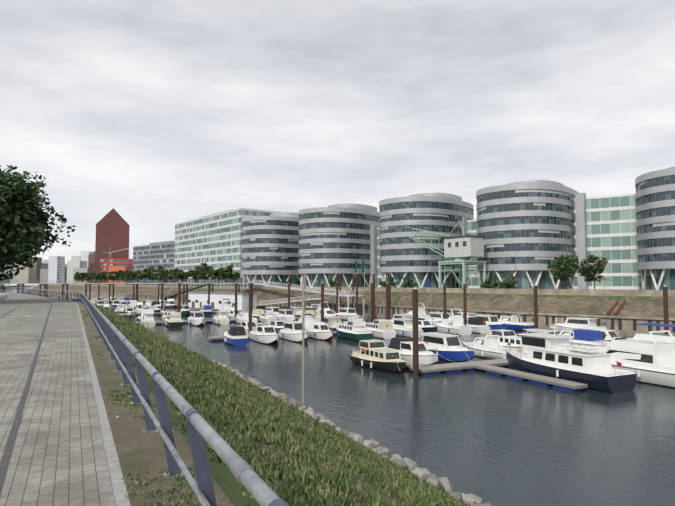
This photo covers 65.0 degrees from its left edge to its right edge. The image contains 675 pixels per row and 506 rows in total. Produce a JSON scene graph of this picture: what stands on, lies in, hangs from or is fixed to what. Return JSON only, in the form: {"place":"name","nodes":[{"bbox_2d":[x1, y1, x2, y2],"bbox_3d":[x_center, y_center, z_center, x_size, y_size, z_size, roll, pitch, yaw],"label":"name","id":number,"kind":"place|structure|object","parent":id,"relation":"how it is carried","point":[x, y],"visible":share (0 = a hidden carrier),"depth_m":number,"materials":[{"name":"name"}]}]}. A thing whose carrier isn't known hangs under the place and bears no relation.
{"place":"outdoors","nodes":[
{"label":"outdoors","id":0,"kind":"place"},
{"bbox_2d":[0,291,466,505],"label":"ground","id":1,"kind":"structure","parent":0,"point":[77,442],"depth_m":7.88,"materials":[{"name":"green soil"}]},
{"bbox_2d":[16,288,216,505],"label":"railing posts","id":2,"kind":"object","parent":1,"relation":"on","point":[201,468],"visible":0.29,"depth_m":7.32,"materials":[{"name":"grey metal"}]},
{"bbox_2d":[6,287,289,505],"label":"railing tubes","id":3,"kind":"object","parent":1,"relation":"on","point":[255,485],"visible":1,"depth_m":3.89},
{"bbox_2d":[67,297,483,505],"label":"bank grass","id":4,"kind":"structure","parent":1,"relation":"on","point":[413,493],"depth_m":11.39,"materials":[{"name":"green plant"}]},
{"bbox_2d":[85,320,492,505],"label":"riprap","id":5,"kind":"object","parent":1,"relation":"on","point":[445,483],"visible":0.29,"depth_m":26.89,"materials":[{"name":"grey stone"}]},
{"bbox_2d":[0,285,674,505],"bbox_3d":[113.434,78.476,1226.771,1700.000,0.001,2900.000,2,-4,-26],"label":"water","id":6,"kind":"structure","parent":0,"point":[503,441],"depth_m":36.67,"materials":[{"name":"liquid"}]},
{"bbox_2d":[115,304,126,311],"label":"boat","id":7,"kind":"object","parent":6,"relation":"on","point":[121,306],"visible":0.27,"depth_m":156.30,"materials":[{"name":"white plastic"}]},
{"bbox_2d":[124,306,136,316],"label":"boat","id":8,"kind":"object","parent":6,"relation":"on","point":[130,310],"visible":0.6,"depth_m":146.46,"materials":[{"name":"white plastic"}]},
{"bbox_2d":[134,302,143,312],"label":"boat","id":9,"kind":"object","parent":6,"relation":"on","point":[139,305],"visible":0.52,"depth_m":159.44,"materials":[{"name":"white plastic"}]},
{"bbox_2d":[137,304,150,321],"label":"boat","id":10,"kind":"object","parent":6,"relation":"on","point":[146,310],"visible":0.46,"depth_m":123.16,"materials":[{"name":"white plastic"}]},
{"bbox_2d":[140,313,155,327],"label":"boat","id":11,"kind":"object","parent":6,"relation":"on","point":[148,318],"visible":0.92,"depth_m":112.96,"materials":[{"name":"white plastic"}]},
{"bbox_2d":[160,306,175,314],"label":"boat","id":12,"kind":"object","parent":6,"relation":"on","point":[167,309],"visible":0.62,"depth_m":148.94,"materials":[{"name":"white"}]},
{"bbox_2d":[165,299,176,308],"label":"boat","id":13,"kind":"object","parent":6,"relation":"on","point":[170,302],"visible":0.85,"depth_m":191.53,"materials":[{"name":"white plastic"}]},
{"bbox_2d":[165,312,183,326],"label":"boat","id":14,"kind":"object","parent":6,"relation":"on","point":[173,319],"visible":1,"depth_m":114.08,"materials":[{"name":"white plastic"}]},
{"bbox_2d":[180,305,189,314],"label":"boat","id":15,"kind":"object","parent":6,"relation":"on","point":[184,309],"visible":0.75,"depth_m":155.16,"materials":[{"name":"white"}]},
{"bbox_2d":[184,311,205,325],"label":"boat","id":16,"kind":"object","parent":6,"relation":"on","point":[195,318],"visible":1,"depth_m":117.70,"materials":[{"name":"white plastic"}]},
{"bbox_2d":[200,305,212,314],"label":"boat","id":17,"kind":"object","parent":6,"relation":"on","point":[206,309],"visible":0.9,"depth_m":155.27,"materials":[{"name":"blue"}]},
{"bbox_2d":[214,311,229,324],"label":"boat","id":18,"kind":"object","parent":6,"relation":"on","point":[220,318],"visible":0.96,"depth_m":120.23,"materials":[{"name":"white plastic"}]},
{"bbox_2d":[219,299,230,314],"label":"boat","id":19,"kind":"object","parent":6,"relation":"on","point":[225,307],"visible":0.67,"depth_m":158.64,"materials":[{"name":"white plastic"}]},
{"bbox_2d":[216,318,248,345],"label":"boat","id":20,"kind":"object","parent":6,"relation":"on","point":[235,335],"visible":0.96,"depth_m":80.19,"materials":[{"name":"blue plastic"}]},
{"bbox_2d":[228,302,238,318],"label":"boat","id":21,"kind":"object","parent":6,"relation":"on","point":[231,314],"visible":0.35,"depth_m":135.41,"materials":[{"name":"white plastic"}]},
{"bbox_2d":[232,309,257,323],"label":"boat","id":22,"kind":"object","parent":6,"relation":"on","point":[243,315],"visible":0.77,"depth_m":121.94,"materials":[{"name":"white plastic"}]},
{"bbox_2d":[240,319,256,334],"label":"boat","id":23,"kind":"object","parent":6,"relation":"on","point":[245,324],"visible":0.38,"depth_m":94.64,"materials":[{"name":"white plastic"}]},
{"bbox_2d":[252,305,263,317],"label":"boat","id":24,"kind":"object","parent":6,"relation":"on","point":[256,313],"visible":0.33,"depth_m":134.64,"materials":[{"name":"white plastic"}]},
{"bbox_2d":[247,322,279,343],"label":"boat","id":25,"kind":"object","parent":6,"relation":"on","point":[267,334],"visible":0.98,"depth_m":83.09,"materials":[{"name":"white plastic"}]},
{"bbox_2d":[256,310,276,322],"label":"boat","id":26,"kind":"object","parent":6,"relation":"on","point":[265,316],"visible":0.94,"depth_m":124.93,"materials":[{"name":"white plastic"}]},
{"bbox_2d":[266,307,279,315],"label":"boat","id":27,"kind":"object","parent":6,"relation":"on","point":[276,312],"visible":0.35,"depth_m":139.41,"materials":[{"name":"white plastic"}]},
{"bbox_2d":[264,309,283,333],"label":"boat","id":28,"kind":"object","parent":6,"relation":"on","point":[278,324],"visible":0.33,"depth_m":96.96,"materials":[{"name":"white plastic"}]},
{"bbox_2d":[275,303,295,320],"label":"boat","id":29,"kind":"object","parent":6,"relation":"on","point":[285,314],"visible":0.77,"depth_m":127.50,"materials":[{"name":"white plastic"}]},
{"bbox_2d":[276,321,308,341],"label":"boat","id":30,"kind":"object","parent":6,"relation":"on","point":[291,331],"visible":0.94,"depth_m":86.10,"materials":[{"name":"white plastic"}]},
{"bbox_2d":[290,307,301,316],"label":"boat","id":31,"kind":"object","parent":6,"relation":"on","point":[297,311],"visible":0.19,"depth_m":140.03,"materials":[{"name":"white plastic"}]},
{"bbox_2d":[295,308,316,329],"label":"boat","id":32,"kind":"object","parent":6,"relation":"on","point":[309,318],"visible":0.15,"depth_m":98.50,"materials":[{"name":"white plastic"}]},
{"bbox_2d":[300,310,320,321],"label":"boat","id":33,"kind":"object","parent":6,"relation":"on","point":[318,314],"visible":0.5,"depth_m":127.88,"materials":[{"name":"white plastic"}]},
{"bbox_2d":[305,321,332,339],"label":"boat","id":34,"kind":"object","parent":6,"relation":"on","point":[319,330],"visible":0.92,"depth_m":88.65,"materials":[{"name":"white plastic"}]},
{"bbox_2d":[319,302,338,316],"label":"boat","id":35,"kind":"object","parent":6,"relation":"on","point":[328,311],"visible":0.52,"depth_m":132.70,"materials":[{"name":"white plastic"}]},
{"bbox_2d":[317,316,341,330],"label":"boat","id":36,"kind":"object","parent":6,"relation":"on","point":[331,322],"visible":0.38,"depth_m":100.50,"materials":[{"name":"white plastic"}]},
{"bbox_2d":[335,302,358,319],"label":"boat","id":37,"kind":"object","parent":6,"relation":"on","point":[346,313],"visible":0.83,"depth_m":134.39,"materials":[{"name":"white plastic"}]},
{"bbox_2d":[110,301,587,391],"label":"docks","id":38,"kind":"object","parent":6,"relation":"on","point":[494,366],"visible":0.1,"depth_m":55.41,"materials":[{"name":"grey concrete"}]},
{"bbox_2d":[188,292,257,310],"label":"boathouse","id":39,"kind":"object","parent":38,"relation":"on","point":[197,300],"visible":0.65,"depth_m":179.86,"materials":[{"name":"grey"}]},
{"bbox_2d":[333,320,373,340],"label":"boat","id":40,"kind":"object","parent":6,"relation":"on","point":[354,330],"visible":0.96,"depth_m":88.07,"materials":[{"name":"white plastic"}]},
{"bbox_2d":[46,273,668,405],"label":"piles","id":41,"kind":"object","parent":6,"relation":"in","point":[415,322],"visible":0.79,"depth_m":97.21,"materials":[{"name":"brown"}]},
{"bbox_2d":[350,333,410,372],"bbox_3d":[4.998,10.788,58.513,3.472,4.821,11.571,2,-4,-26],"label":"boat","id":42,"kind":"object","parent":6,"relation":"on","point":[376,354],"visible":0.94,"depth_m":57.78,"materials":[{"name":"beige plastic"}]},
{"bbox_2d":[365,319,395,338],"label":"boat","id":43,"kind":"object","parent":6,"relation":"on","point":[382,328],"visible":0.67,"depth_m":90.62,"materials":[{"name":"white plastic"}]},
{"bbox_2d":[389,314,411,322],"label":"boat","id":44,"kind":"object","parent":6,"relation":"on","point":[407,316],"visible":0.25,"depth_m":108.68,"materials":[{"name":"white plastic"}]},
{"bbox_2d":[392,314,422,337],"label":"boat","id":45,"kind":"object","parent":6,"relation":"on","point":[403,327],"visible":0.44,"depth_m":93.48,"materials":[{"name":"white plastic"}]},
{"bbox_2d":[399,303,429,317],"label":"boat","id":46,"kind":"object","parent":6,"relation":"on","point":[421,311],"visible":0.23,"depth_m":128.88,"materials":[{"name":"white plastic"}]},
{"bbox_2d":[386,334,452,364],"bbox_3d":[9.279,10.985,62.877,3.392,4.918,11.379,2,-4,-26],"label":"boat","id":47,"kind":"object","parent":6,"relation":"on","point":[403,346],"visible":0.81,"depth_m":62.07,"materials":[{"name":"white plastic"}]},
{"bbox_2d":[410,315,436,332],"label":"boat","id":48,"kind":"object","parent":6,"relation":"on","point":[426,326],"visible":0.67,"depth_m":96.91,"materials":[{"name":"white plastic"}]},
{"bbox_2d":[412,310,437,324],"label":"boat","id":49,"kind":"object","parent":6,"relation":"on","point":[424,316],"visible":0.06,"depth_m":111.84,"materials":[{"name":"white plastic"}]},
{"bbox_2d":[428,312,449,321],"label":"boat","id":50,"kind":"object","parent":6,"relation":"on","point":[437,316],"visible":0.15,"depth_m":115.13,"materials":[{"name":"white plastic"}]},
{"bbox_2d":[432,309,471,334],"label":"boat","id":51,"kind":"object","parent":6,"relation":"on","point":[453,324],"visible":0.9,"depth_m":97.75,"materials":[{"name":"white plastic"}]},
{"bbox_2d":[419,330,489,361],"bbox_3d":[13.610,11.109,65.943,3.832,5.016,12.531,2,-4,-26],"label":"boat","id":52,"kind":"object","parent":6,"relation":"on","point":[449,347],"visible":0.85,"depth_m":64.63,"materials":[{"name":"white plastic"}]},
{"bbox_2d":[463,314,489,333],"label":"boat","id":53,"kind":"object","parent":6,"relation":"on","point":[477,325],"visible":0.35,"depth_m":99.98,"materials":[{"name":"white plastic"}]},
{"bbox_2d":[462,322,517,358],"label":"boat","id":54,"kind":"object","parent":6,"relation":"on","point":[487,346],"visible":0.83,"depth_m":66.98,"materials":[{"name":"white plastic"}]},
{"bbox_2d":[475,314,506,329],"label":"boat","id":55,"kind":"object","parent":6,"relation":"on","point":[495,324],"visible":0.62,"depth_m":103.67,"materials":[{"name":"white plastic"}]},
{"bbox_2d":[486,324,522,352],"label":"boat","id":56,"kind":"object","parent":6,"relation":"on","point":[506,337],"visible":0.46,"depth_m":71.57,"materials":[{"name":"white plastic"}]},
{"bbox_2d":[498,314,533,330],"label":"boat","id":57,"kind":"object","parent":6,"relation":"on","point":[513,322],"visible":0.46,"depth_m":106.67,"materials":[{"name":"white plastic"}]},
{"bbox_2d":[522,324,574,344],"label":"boat","id":58,"kind":"object","parent":6,"relation":"on","point":[540,331],"visible":0.17,"depth_m":73.48,"materials":[{"name":"white plastic"}]},
{"bbox_2d":[487,317,636,392],"bbox_3d":[21.567,9.620,52.555,4.552,6.484,15.604,2,-4,-26],"label":"boat","id":59,"kind":"object","parent":6,"relation":"on","point":[554,355],"visible":0.96,"depth_m":49.51,"materials":[{"name":"white plastic"}]},
{"bbox_2d":[550,309,608,331],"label":"boat","id":60,"kind":"object","parent":6,"relation":"on","point":[571,323],"visible":0.56,"depth_m":97.96,"materials":[{"name":"white plastic"}]},
{"bbox_2d":[558,325,608,346],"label":"boat","id":61,"kind":"object","parent":6,"relation":"on","point":[592,338],"visible":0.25,"depth_m":73.35,"materials":[{"name":"white"}]},
{"bbox_2d":[580,322,627,340],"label":"boat","id":62,"kind":"object","parent":6,"relation":"on","point":[610,335],"visible":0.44,"depth_m":78.05,"materials":[{"name":"white plastic"}]},
{"bbox_2d":[573,330,674,387],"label":"boat","id":63,"kind":"object","parent":6,"relation":"on","point":[651,362],"visible":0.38,"depth_m":50.13,"materials":[{"name":"white plastic"}]},
{"bbox_2d":[594,323,674,346],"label":"boat","id":64,"kind":"object","parent":6,"relation":"on","point":[658,337],"visible":0.17,"depth_m":58.01,"materials":[{"name":"white plastic"}]},
{"bbox_2d":[0,0,674,285],"label":"sky","id":65,"kind":"structure","parent":0,"point":[162,114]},
{"bbox_2d":[30,284,674,334],"bbox_3d":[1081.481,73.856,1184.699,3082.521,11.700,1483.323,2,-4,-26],"label":"bank","id":66,"kind":"structure","parent":0,"point":[643,303],"depth_m":122.85,"materials":[{"name":"soil"},{"name":"dry grass"}]},
{"bbox_2d":[1,251,94,282],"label":"distant buildings","id":67,"kind":"structure","parent":66,"relation":"on","point":[54,270],"depth_m":707.31,"materials":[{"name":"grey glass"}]},
{"bbox_2d":[88,262,94,284],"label":"building","id":68,"kind":"structure","parent":66,"relation":"on","point":[91,267],"depth_m":533.00,"materials":[{"name":"brick"}]},
{"bbox_2d":[94,208,129,284],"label":"brick tower","id":69,"kind":"structure","parent":66,"relation":"on","point":[112,230],"depth_m":529.77,"materials":[{"name":"brick"}]},
{"bbox_2d":[106,271,118,282],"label":"tree","id":70,"kind":"object","parent":66,"relation":"on","point":[110,276],"visible":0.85,"depth_m":387.38,"materials":[{"name":"green plant"}]},
{"bbox_2d":[100,258,132,284],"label":"red block","id":71,"kind":"structure","parent":66,"relation":"on","point":[105,263],"depth_m":463.30,"materials":[{"name":"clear glass"}]},
{"bbox_2d":[108,266,132,284],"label":"orange block","id":72,"kind":"structure","parent":66,"relation":"on","point":[116,268],"depth_m":449.39,"materials":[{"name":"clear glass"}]},
{"bbox_2d":[0,280,248,304],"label":"footbridge","id":73,"kind":"object","parent":66,"relation":"on","point":[134,284],"visible":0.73,"depth_m":216.25,"materials":[{"name":"metal"}]},
{"bbox_2d":[121,271,133,280],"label":"tree","id":74,"kind":"object","parent":66,"relation":"on","point":[127,274],"visible":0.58,"depth_m":353.70,"materials":[{"name":"green plant"}]},
{"bbox_2d":[130,270,143,281],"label":"tree","id":75,"kind":"object","parent":66,"relation":"on","point":[133,275],"visible":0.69,"depth_m":344.62,"materials":[{"name":"green plant"}]},
{"bbox_2d":[138,268,148,281],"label":"tree","id":76,"kind":"object","parent":66,"relation":"on","point":[141,275],"visible":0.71,"depth_m":331.89,"materials":[{"name":"green plant"}]},
{"bbox_2d":[146,266,157,284],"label":"tree","id":77,"kind":"object","parent":66,"relation":"on","point":[150,270],"visible":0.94,"depth_m":321.12,"materials":[{"name":"green plant"}]},
{"bbox_2d":[132,241,174,284],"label":"grey office","id":78,"kind":"structure","parent":66,"relation":"on","point":[155,255],"depth_m":408.79,"materials":[{"name":"clear glass"}]},
{"bbox_2d":[152,266,166,279],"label":"tree","id":79,"kind":"object","parent":66,"relation":"on","point":[156,271],"visible":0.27,"depth_m":311.60,"materials":[{"name":"green plant"}]},
{"bbox_2d":[157,270,169,284],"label":"tree","id":80,"kind":"object","parent":66,"relation":"on","point":[164,277],"visible":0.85,"depth_m":297.22,"materials":[{"name":"green plant"}]},
{"bbox_2d":[165,268,178,281],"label":"tree","id":81,"kind":"object","parent":66,"relation":"on","point":[170,278],"visible":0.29,"depth_m":285.50,"materials":[{"name":"green plant"}]},
{"bbox_2d":[171,269,189,285],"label":"tree","id":82,"kind":"object","parent":66,"relation":"on","point":[182,275],"visible":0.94,"depth_m":273.55,"materials":[{"name":"green plant"}]},
{"bbox_2d":[188,266,206,285],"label":"tree","id":83,"kind":"object","parent":66,"relation":"on","point":[193,274],"visible":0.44,"depth_m":261.16,"materials":[{"name":"green plant"}]},
{"bbox_2d":[194,262,213,282],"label":"tree","id":84,"kind":"object","parent":66,"relation":"on","point":[205,268],"visible":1,"depth_m":250.87,"materials":[{"name":"green plant"}]},
{"bbox_2d":[210,267,224,281],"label":"tree","id":85,"kind":"object","parent":66,"relation":"on","point":[217,274],"visible":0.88,"depth_m":239.64,"materials":[{"name":"green plant"}]},
{"bbox_2d":[174,208,278,285],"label":"office building","id":86,"kind":"structure","parent":66,"relation":"on","point":[214,241],"depth_m":286.69,"materials":[{"name":"white glass"}]},
{"bbox_2d":[222,265,240,285],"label":"tree","id":87,"kind":"object","parent":66,"relation":"on","point":[230,276],"visible":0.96,"depth_m":227.07,"materials":[{"name":"green plant"}]},
{"bbox_2d":[241,212,300,286],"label":"office building","id":88,"kind":"structure","parent":66,"relation":"on","point":[288,216],"depth_m":205.98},
{"bbox_2d":[250,280,365,316],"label":"gangways","id":89,"kind":"object","parent":66,"relation":"on","point":[313,290],"visible":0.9,"depth_m":164.91,"materials":[{"name":"grey metal"}]},
{"bbox_2d":[299,212,378,286],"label":"glazing","id":90,"kind":"object","parent":66,"relation":"on","point":[320,279],"visible":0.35,"depth_m":182.77,"materials":[{"name":"glass"}]},
{"bbox_2d":[299,203,379,286],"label":"shell","id":91,"kind":"object","parent":66,"relation":"on","point":[358,208],"visible":0.42,"depth_m":182.55},
{"bbox_2d":[379,276,397,286],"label":"bush","id":92,"kind":"object","parent":66,"relation":"on","point":[382,283],"visible":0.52,"depth_m":158.92,"materials":[{"name":"green plant"}]},
{"bbox_2d":[125,293,674,331],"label":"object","id":93,"kind":"object","parent":66,"relation":"attached to","point":[649,319],"visible":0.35,"depth_m":110.59,"materials":[{"name":"grey"}]},
{"bbox_2d":[402,277,418,287],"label":"bush","id":94,"kind":"object","parent":66,"relation":"on","point":[409,284],"visible":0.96,"depth_m":151.30,"materials":[{"name":"green plant"}]},
{"bbox_2d":[379,193,473,287],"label":"shell","id":95,"kind":"object","parent":66,"relation":"on","point":[445,198],"visible":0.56,"depth_m":159.05},
{"bbox_2d":[379,201,473,287],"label":"glazing","id":96,"kind":"object","parent":66,"relation":"on","point":[450,281],"visible":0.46,"depth_m":159.28,"materials":[{"name":"glass"}]},
{"bbox_2d":[406,221,486,287],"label":"harbour crane","id":97,"kind":"object","parent":66,"relation":"on","point":[461,250],"visible":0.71,"depth_m":139.61,"materials":[{"name":"grey metal"}]},
{"bbox_2d":[303,193,649,289],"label":"glass links","id":98,"kind":"object","parent":66,"relation":"on","point":[605,226],"visible":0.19,"depth_m":142.12,"materials":[{"name":"green glass"}]},
{"bbox_2d":[481,279,497,287],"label":"bush","id":99,"kind":"object","parent":66,"relation":"on","point":[487,283],"visible":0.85,"depth_m":128.98,"materials":[{"name":"green plant"}]},
{"bbox_2d":[355,210,646,315],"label":"quay furniture","id":100,"kind":"object","parent":66,"relation":"on","point":[619,308],"visible":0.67,"depth_m":122.53,"materials":[{"name":"brown paint"}]},
{"bbox_2d":[498,276,518,288],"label":"bush","id":101,"kind":"object","parent":66,"relation":"on","point":[505,285],"visible":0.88,"depth_m":124.73,"materials":[{"name":"green plant"}]},
{"bbox_2d":[477,189,574,288],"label":"glazing","id":102,"kind":"object","parent":66,"relation":"on","point":[544,282],"visible":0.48,"depth_m":138.67,"materials":[{"name":"glass"}]},
{"bbox_2d":[476,180,578,288],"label":"shell","id":103,"kind":"object","parent":66,"relation":"on","point":[546,185],"visible":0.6,"depth_m":138.38},
{"bbox_2d":[546,253,580,288],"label":"quay tree","id":104,"kind":"object","parent":66,"relation":"on","point":[570,267],"visible":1,"depth_m":115.47,"materials":[{"name":"green plant"}]},
{"bbox_2d":[577,255,607,288],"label":"quay tree","id":105,"kind":"object","parent":66,"relation":"on","point":[589,272],"visible":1,"depth_m":113.18,"materials":[{"name":"green plant"}]},
{"bbox_2d":[635,166,674,289],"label":"shell","id":106,"kind":"object","parent":66,"relation":"on","point":[663,265],"visible":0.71,"depth_m":122.07},
{"bbox_2d":[636,175,674,289],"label":"glazing","id":107,"kind":"object","parent":66,"relation":"on","point":[668,280],"visible":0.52,"depth_m":122.11,"materials":[{"name":"glass"}]},
{"label":"ground surface","id":108,"kind":"structure","parent":0,"visible":0},
{"bbox_2d":[0,296,51,493],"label":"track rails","id":109,"kind":"object","parent":108,"relation":"on","point":[5,458],"visible":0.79,"depth_m":7.90,"materials":[{"name":"metal"}]},
{"bbox_2d":[0,165,75,290],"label":"tree","id":110,"kind":"object","parent":108,"relation":"on","point":[24,220],"visible":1,"depth_m":53.45,"materials":[{"name":"green plant"}]},
{"bbox_2d":[0,255,80,284],"bbox_3d":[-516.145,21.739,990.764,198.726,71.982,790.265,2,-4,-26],"label":"distant buildings","id":111,"kind":"structure","parent":108,"relation":"on","point":[72,258],"depth_m":869.48,"materials":[{"name":"grey concrete"}]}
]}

